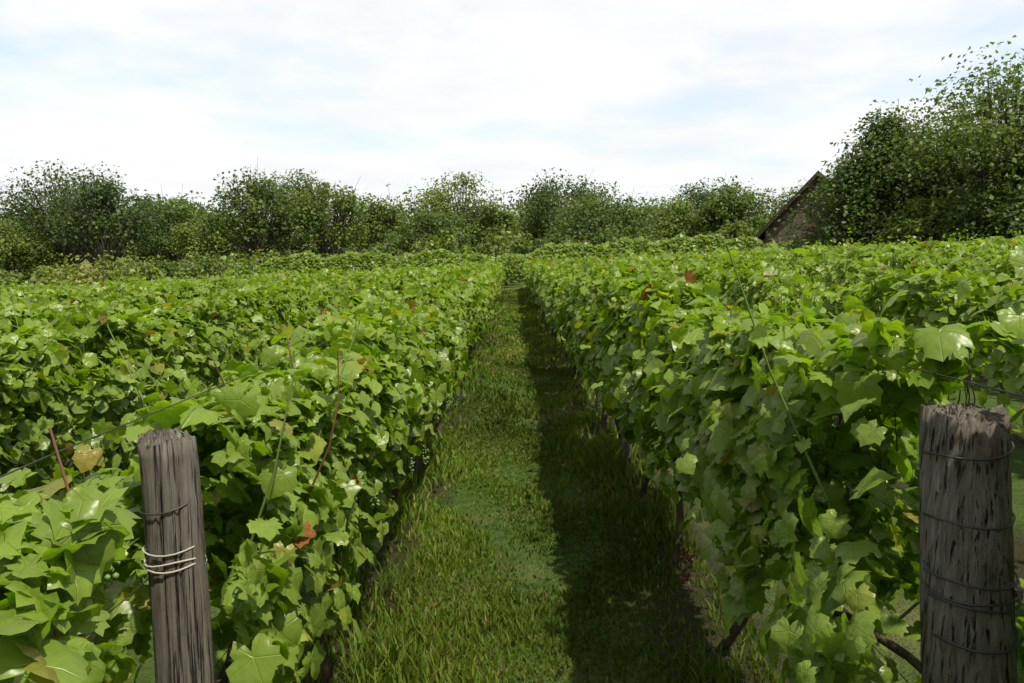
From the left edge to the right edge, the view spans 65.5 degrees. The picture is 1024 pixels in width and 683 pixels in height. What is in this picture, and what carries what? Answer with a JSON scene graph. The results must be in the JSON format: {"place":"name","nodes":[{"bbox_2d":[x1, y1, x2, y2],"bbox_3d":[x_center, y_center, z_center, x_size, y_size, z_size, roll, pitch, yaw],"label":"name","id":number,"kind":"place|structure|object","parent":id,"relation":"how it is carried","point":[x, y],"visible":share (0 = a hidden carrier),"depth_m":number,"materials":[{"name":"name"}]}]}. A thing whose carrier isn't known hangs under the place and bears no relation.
{"place":"outdoors","nodes":[
{"label":"outdoors","id":0,"kind":"place"},
{"bbox_2d":[0,207,1023,682],"bbox_3d":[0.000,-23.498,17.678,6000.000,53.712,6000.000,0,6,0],"label":"ground","id":1,"kind":"structure","parent":0,"point":[146,673],"depth_m":4.36,"materials":[{"name":"green plant"}]},
{"bbox_2d":[0,210,27,270],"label":"bush","id":2,"kind":"object","parent":1,"relation":"on","point":[5,239],"visible":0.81,"depth_m":70.43,"materials":[{"name":"green plant"}]},
{"bbox_2d":[0,270,33,287],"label":"shrub","id":3,"kind":"object","parent":1,"relation":"on","point":[6,278],"visible":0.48,"depth_m":57.89,"materials":[{"name":"green plant"}]},
{"bbox_2d":[0,199,37,270],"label":"tree","id":4,"kind":"object","parent":1,"relation":"on","point":[9,220],"visible":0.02,"depth_m":88.56,"materials":[{"name":"green plant"}]},
{"bbox_2d":[0,220,73,283],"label":"tree","id":5,"kind":"object","parent":1,"relation":"on","point":[28,261],"visible":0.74,"depth_m":72.52,"materials":[{"name":"green plant"}]},
{"bbox_2d":[4,269,84,284],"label":"shrub","id":6,"kind":"object","parent":1,"relation":"on","point":[21,276],"visible":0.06,"depth_m":59.07,"materials":[{"name":"green plant"}]},
{"bbox_2d":[29,262,77,284],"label":"shrub","id":7,"kind":"object","parent":1,"relation":"on","point":[41,274],"visible":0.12,"depth_m":57.62,"materials":[{"name":"green plant"}]},
{"bbox_2d":[0,159,131,269],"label":"tree","id":8,"kind":"object","parent":1,"relation":"on","point":[26,203],"visible":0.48,"depth_m":74.98,"materials":[{"name":"green plant"}]},
{"bbox_2d":[22,196,111,268],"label":"tree","id":9,"kind":"object","parent":1,"relation":"on","point":[52,221],"visible":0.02,"depth_m":86.96,"materials":[{"name":"green plant"}]},
{"bbox_2d":[28,253,135,286],"bbox_3d":[-28.654,-4.058,53.794,7.060,3.801,6.244,-3,6,-23],"label":"shrub","id":10,"kind":"object","parent":1,"relation":"on","point":[78,273],"visible":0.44,"depth_m":52.62,"materials":[{"name":"green plant"}]},
{"bbox_2d":[46,202,127,281],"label":"tree","id":11,"kind":"object","parent":1,"relation":"on","point":[93,264],"depth_m":113.31,"materials":[{"name":"green plant"}]},
{"bbox_2d":[40,166,175,276],"bbox_3d":[-33.591,-8.649,65.299,9.784,11.139,10.100,0,6,0],"label":"tree","id":12,"kind":"object","parent":1,"relation":"on","point":[102,197],"visible":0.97,"depth_m":64.27,"materials":[{"name":"green plant"}]},
{"bbox_2d":[83,250,176,283],"bbox_3d":[-25.540,-4.270,54.144,6.070,3.868,5.996,0,6,0],"label":"shrub","id":13,"kind":"object","parent":1,"relation":"on","point":[144,268],"visible":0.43,"depth_m":53.03,"materials":[{"name":"green plant"}]},
{"bbox_2d":[120,193,171,219],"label":"tree","id":14,"kind":"object","parent":1,"relation":"on","point":[158,195],"visible":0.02,"depth_m":102.24,"materials":[{"name":"green plant"}]},
{"bbox_2d":[109,201,188,266],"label":"tree","id":15,"kind":"object","parent":1,"relation":"on","point":[153,208],"visible":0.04,"depth_m":80.00,"materials":[{"name":"green plant"}]},
{"bbox_2d":[121,185,215,267],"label":"tree","id":16,"kind":"object","parent":1,"relation":"on","point":[166,246],"visible":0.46,"depth_m":73.58,"materials":[{"name":"green plant"}]},
{"bbox_2d":[135,249,203,279],"bbox_3d":[-24.314,-4.481,55.409,5.128,3.939,4.151,0,6,0],"label":"shrub","id":17,"kind":"object","parent":1,"relation":"on","point":[169,269],"visible":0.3,"depth_m":54.48,"materials":[{"name":"green plant"}]},
{"bbox_2d":[137,428,214,682],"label":"post","id":18,"kind":"object","parent":1,"relation":"on","point":[180,608],"visible":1,"depth_m":1.68,"materials":[{"name":"grey wood"}]},
{"bbox_2d":[173,245,242,278],"bbox_3d":[-22.110,-4.984,58.160,5.918,4.108,5.467,0,6,0],"label":"shrub","id":19,"kind":"object","parent":1,"relation":"on","point":[212,261],"visible":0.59,"depth_m":57.45,"materials":[{"name":"green plant"}]},
{"bbox_2d":[169,208,247,273],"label":"bush","id":20,"kind":"object","parent":1,"relation":"on","point":[196,243],"visible":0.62,"depth_m":67.82,"materials":[{"name":"green plant"}]},
{"bbox_2d":[165,190,263,270],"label":"tree","id":21,"kind":"object","parent":1,"relation":"on","point":[198,205],"visible":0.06,"depth_m":88.83,"materials":[{"name":"green plant"}]},
{"bbox_2d":[226,260,262,275],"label":"shrub","id":22,"kind":"object","parent":1,"relation":"on","point":[237,267],"visible":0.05,"depth_m":55.66,"materials":[{"name":"green plant"}]},
{"bbox_2d":[188,158,318,261],"bbox_3d":[-20.129,-9.129,63.194,8.990,11.104,8.650,0,6,0],"label":"tree","id":23,"kind":"object","parent":1,"relation":"on","point":[254,197],"visible":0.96,"depth_m":62.25,"materials":[{"name":"green plant"}]},
{"bbox_2d":[239,247,323,274],"bbox_3d":[-15.304,-4.737,54.370,6.242,3.762,6.109,0,6,0],"label":"shrub","id":24,"kind":"object","parent":1,"relation":"on","point":[269,254],"visible":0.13,"depth_m":53.71,"materials":[{"name":"green plant"}]},
{"bbox_2d":[245,168,338,256],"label":"tree","id":25,"kind":"object","parent":1,"relation":"on","point":[282,249],"visible":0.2,"depth_m":78.26,"materials":[{"name":"green plant"}]},
{"bbox_2d":[276,179,376,256],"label":"tree","id":26,"kind":"object","parent":1,"relation":"on","point":[329,242],"visible":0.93,"depth_m":66.24,"materials":[{"name":"green plant"}]},
{"bbox_2d":[320,248,338,257],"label":"shrub","id":27,"kind":"object","parent":1,"relation":"on","point":[327,254],"visible":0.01,"depth_m":54.72,"materials":[{"name":"green plant"}]},
{"bbox_2d":[299,224,368,254],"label":"bush","id":28,"kind":"object","parent":1,"relation":"on","point":[360,248],"visible":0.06,"depth_m":89.28,"materials":[{"name":"green plant"}]},
{"bbox_2d":[357,243,396,256],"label":"shrub","id":29,"kind":"object","parent":1,"relation":"on","point":[377,252],"visible":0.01,"depth_m":53.38,"materials":[{"name":"green plant"}]},
{"bbox_2d":[345,186,419,254],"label":"tree","id":30,"kind":"object","parent":1,"relation":"on","point":[378,212],"visible":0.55,"depth_m":74.32,"materials":[{"name":"green plant"}]},
{"bbox_2d":[369,237,418,256],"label":"shrub","id":31,"kind":"object","parent":1,"relation":"on","point":[390,244],"visible":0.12,"depth_m":57.89,"materials":[{"name":"green plant"}]},
{"bbox_2d":[110,387,685,580],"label":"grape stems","id":32,"kind":"object","parent":1,"relation":"on","point":[411,466],"visible":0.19,"depth_m":2.91,"materials":[{"name":"brown plant"}]},
{"bbox_2d":[103,391,695,588],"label":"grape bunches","id":33,"kind":"object","parent":1,"relation":"on","point":[115,575],"visible":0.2,"depth_m":2.94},
{"bbox_2d":[2,244,844,478],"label":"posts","id":34,"kind":"object","parent":1,"relation":"on","point":[418,462],"visible":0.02,"depth_m":6.44,"materials":[{"name":"brown wood"}]},
{"bbox_2d":[374,208,476,252],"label":"bush","id":35,"kind":"object","parent":1,"relation":"on","point":[412,234],"visible":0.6,"depth_m":66.35,"materials":[{"name":"green plant"}]},
{"bbox_2d":[382,184,469,247],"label":"tree","id":36,"kind":"object","parent":1,"relation":"on","point":[410,203],"visible":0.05,"depth_m":100.24,"materials":[{"name":"green plant"}]},
{"bbox_2d":[408,230,464,254],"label":"shrub","id":37,"kind":"object","parent":1,"relation":"on","point":[443,242],"visible":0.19,"depth_m":53.32,"materials":[{"name":"green plant"}]},
{"bbox_2d":[409,170,519,248],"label":"tree","id":38,"kind":"object","parent":1,"relation":"on","point":[437,203],"visible":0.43,"depth_m":81.71,"materials":[{"name":"green plant"}]},
{"bbox_2d":[443,242,490,254],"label":"shrub","id":39,"kind":"object","parent":1,"relation":"on","point":[472,249],"visible":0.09,"depth_m":52.87,"materials":[{"name":"green plant"}]},
{"bbox_2d":[454,199,522,252],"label":"tree","id":40,"kind":"object","parent":1,"relation":"on","point":[494,216],"visible":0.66,"depth_m":70.14,"materials":[{"name":"green plant"}]},
{"bbox_2d":[472,227,534,285],"bbox_3d":[-0.028,-5.657,54.139,5.177,4.126,5.097,0,6,0],"label":"shrub","id":41,"kind":"object","parent":1,"relation":"on","point":[521,244],"visible":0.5,"depth_m":53.11,"materials":[{"name":"green plant"}]},
{"bbox_2d":[0,237,1023,682],"bbox_3d":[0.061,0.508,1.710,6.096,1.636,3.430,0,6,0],"label":"vine leaves","id":42,"kind":"object","parent":1,"relation":"on","point":[62,550],"visible":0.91,"depth_m":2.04,"materials":[{"name":"green plant"}]},
{"bbox_2d":[0,227,1023,392],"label":"vine leaves","id":43,"kind":"object","parent":1,"relation":"on","point":[562,302],"visible":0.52,"depth_m":9.29,"materials":[{"name":"green plant"}]},
{"bbox_2d":[0,231,1023,682],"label":"vine stems","id":44,"kind":"object","parent":1,"relation":"on","point":[736,629],"visible":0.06,"depth_m":2.45,"materials":[{"name":"brown plant"}]},
{"bbox_2d":[0,227,1023,309],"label":"grapevines","id":45,"kind":"object","parent":1,"relation":"on","point":[531,270],"visible":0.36,"depth_m":23.33,"materials":[{"name":"green plant"}]},
{"bbox_2d":[478,203,552,253],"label":"tree","id":46,"kind":"object","parent":1,"relation":"on","point":[517,217],"visible":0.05,"depth_m":101.12,"materials":[{"name":"green plant"}]},
{"bbox_2d":[255,233,780,264],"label":"hedge posts","id":47,"kind":"object","parent":1,"relation":"on","point":[541,247],"visible":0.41,"depth_m":50.12,"materials":[{"name":"brown wood"}]},
{"bbox_2d":[253,232,796,283],"bbox_3d":[0.796,-4.864,50.275,34.282,4.019,1.328,0,6,0],"label":"grapevine row","id":48,"kind":"object","parent":1,"relation":"on","point":[511,263],"visible":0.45,"depth_m":49.82,"materials":[{"name":"green plant"}]},
{"bbox_2d":[513,223,554,253],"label":"bush","id":49,"kind":"object","parent":1,"relation":"on","point":[534,235],"visible":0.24,"depth_m":81.53,"materials":[{"name":"green plant"}]},
{"bbox_2d":[512,232,572,253],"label":"shrub","id":50,"kind":"object","parent":1,"relation":"on","point":[543,241],"visible":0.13,"depth_m":58.60,"materials":[{"name":"green plant"}]},
{"bbox_2d":[498,173,629,225],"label":"tree","id":51,"kind":"object","parent":1,"relation":"on","point":[517,201],"visible":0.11,"depth_m":110.34,"materials":[{"name":"green plant"}]},
{"bbox_2d":[510,167,622,242],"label":"tree","id":52,"kind":"object","parent":1,"relation":"on","point":[538,205],"visible":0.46,"depth_m":78.56,"materials":[{"name":"green plant"}]},
{"bbox_2d":[557,233,597,245],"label":"shrub","id":53,"kind":"object","parent":1,"relation":"on","point":[583,241],"visible":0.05,"depth_m":58.53,"materials":[{"name":"green plant"}]},
{"bbox_2d":[538,184,676,245],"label":"tree","id":54,"kind":"object","parent":1,"relation":"on","point":[582,215],"visible":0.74,"depth_m":65.34,"materials":[{"name":"green plant"}]},
{"bbox_2d":[592,224,662,243],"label":"shrub","id":55,"kind":"object","parent":1,"relation":"on","point":[611,236],"visible":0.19,"depth_m":58.17,"materials":[{"name":"green plant"}]},
{"bbox_2d":[636,191,718,239],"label":"tree","id":56,"kind":"object","parent":1,"relation":"on","point":[679,209],"visible":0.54,"depth_m":71.46,"materials":[{"name":"green plant"}]},
{"bbox_2d":[664,175,776,234],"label":"tree","id":57,"kind":"object","parent":1,"relation":"on","point":[699,196],"visible":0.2,"depth_m":80.08,"materials":[{"name":"green plant"}]},
{"bbox_2d":[687,181,772,236],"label":"tree","id":58,"kind":"object","parent":1,"relation":"on","point":[713,213],"visible":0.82,"depth_m":68.17,"materials":[{"name":"green plant"}]},
{"bbox_2d":[714,219,764,248],"bbox_3d":[16.230,-6.553,55.592,5.020,4.008,4.770,0,6,0],"label":"shrub","id":59,"kind":"object","parent":1,"relation":"on","point":[741,228],"visible":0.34,"depth_m":54.65,"materials":[{"name":"green plant"}]},
{"bbox_2d":[736,206,777,234],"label":"tree","id":60,"kind":"object","parent":1,"relation":"on","point":[769,218],"visible":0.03,"depth_m":76.81,"materials":[{"name":"green plant"}]},
{"bbox_2d":[754,170,846,247],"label":"house","id":61,"kind":"structure","parent":1,"relation":"on","point":[783,211],"depth_m":50.99,"materials":[{"name":"paint"}]},
{"bbox_2d":[746,175,864,219],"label":"tree","id":62,"kind":"object","parent":1,"relation":"on","point":[781,203],"visible":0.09,"depth_m":78.57,"materials":[{"name":"green plant"}]},
{"bbox_2d":[824,217,860,242],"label":"bush","id":63,"kind":"object","parent":1,"relation":"on","point":[846,233],"visible":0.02,"depth_m":45.67,"materials":[{"name":"green plant"}]},
{"bbox_2d":[752,98,954,249],"bbox_3d":[19.206,-8.226,43.081,11.883,9.502,10.104,0,6,0],"label":"tree","id":64,"kind":"object","parent":1,"relation":"on","point":[857,184],"visible":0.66,"depth_m":42.53,"materials":[{"name":"green plant"}]},
{"bbox_2d":[879,194,974,244],"bbox_3d":[20.954,-5.398,39.999,5.115,4.435,5.388,0,6,0],"label":"bush","id":65,"kind":"object","parent":1,"relation":"on","point":[914,224],"visible":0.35,"depth_m":38.68,"materials":[{"name":"green plant"}]},
{"bbox_2d":[865,35,1023,206],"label":"tree","id":66,"kind":"object","parent":1,"relation":"on","point":[981,161],"visible":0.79,"depth_m":37.39,"materials":[{"name":"green plant"}]},
{"bbox_2d":[918,402,1017,682],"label":"post","id":67,"kind":"object","parent":1,"relation":"on","point":[973,493],"visible":0.98,"depth_m":1.58,"materials":[{"name":"grey wood"}]},
{"bbox_2d":[138,441,1020,654],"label":"post wires","id":68,"kind":"object","parent":67,"relation":"attached to","point":[956,603],"visible":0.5,"depth_m":1.57,"materials":[{"name":"grey metal"}]},
{"bbox_2d":[914,176,1023,241],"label":"bush","id":69,"kind":"object","parent":1,"relation":"on","point":[981,219],"visible":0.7,"depth_m":35.48,"materials":[{"name":"green plant"}]},
{"bbox_2d":[998,108,1023,187],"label":"tree","id":70,"kind":"object","parent":1,"relation":"on","point":[1021,172],"visible":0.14,"depth_m":38.01,"materials":[{"name":"green plant"}]},
{"bbox_2d":[0,0,1023,232],"label":"sky","id":71,"kind":"structure","parent":0,"point":[648,97],"materials":[{"name":"white"}]},
{"bbox_2d":[261,286,781,682],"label":"grass path","id":72,"kind":"structure","parent":0,"point":[602,458],"depth_m":4.66,"materials":[{"name":"green plant"}]}
]}

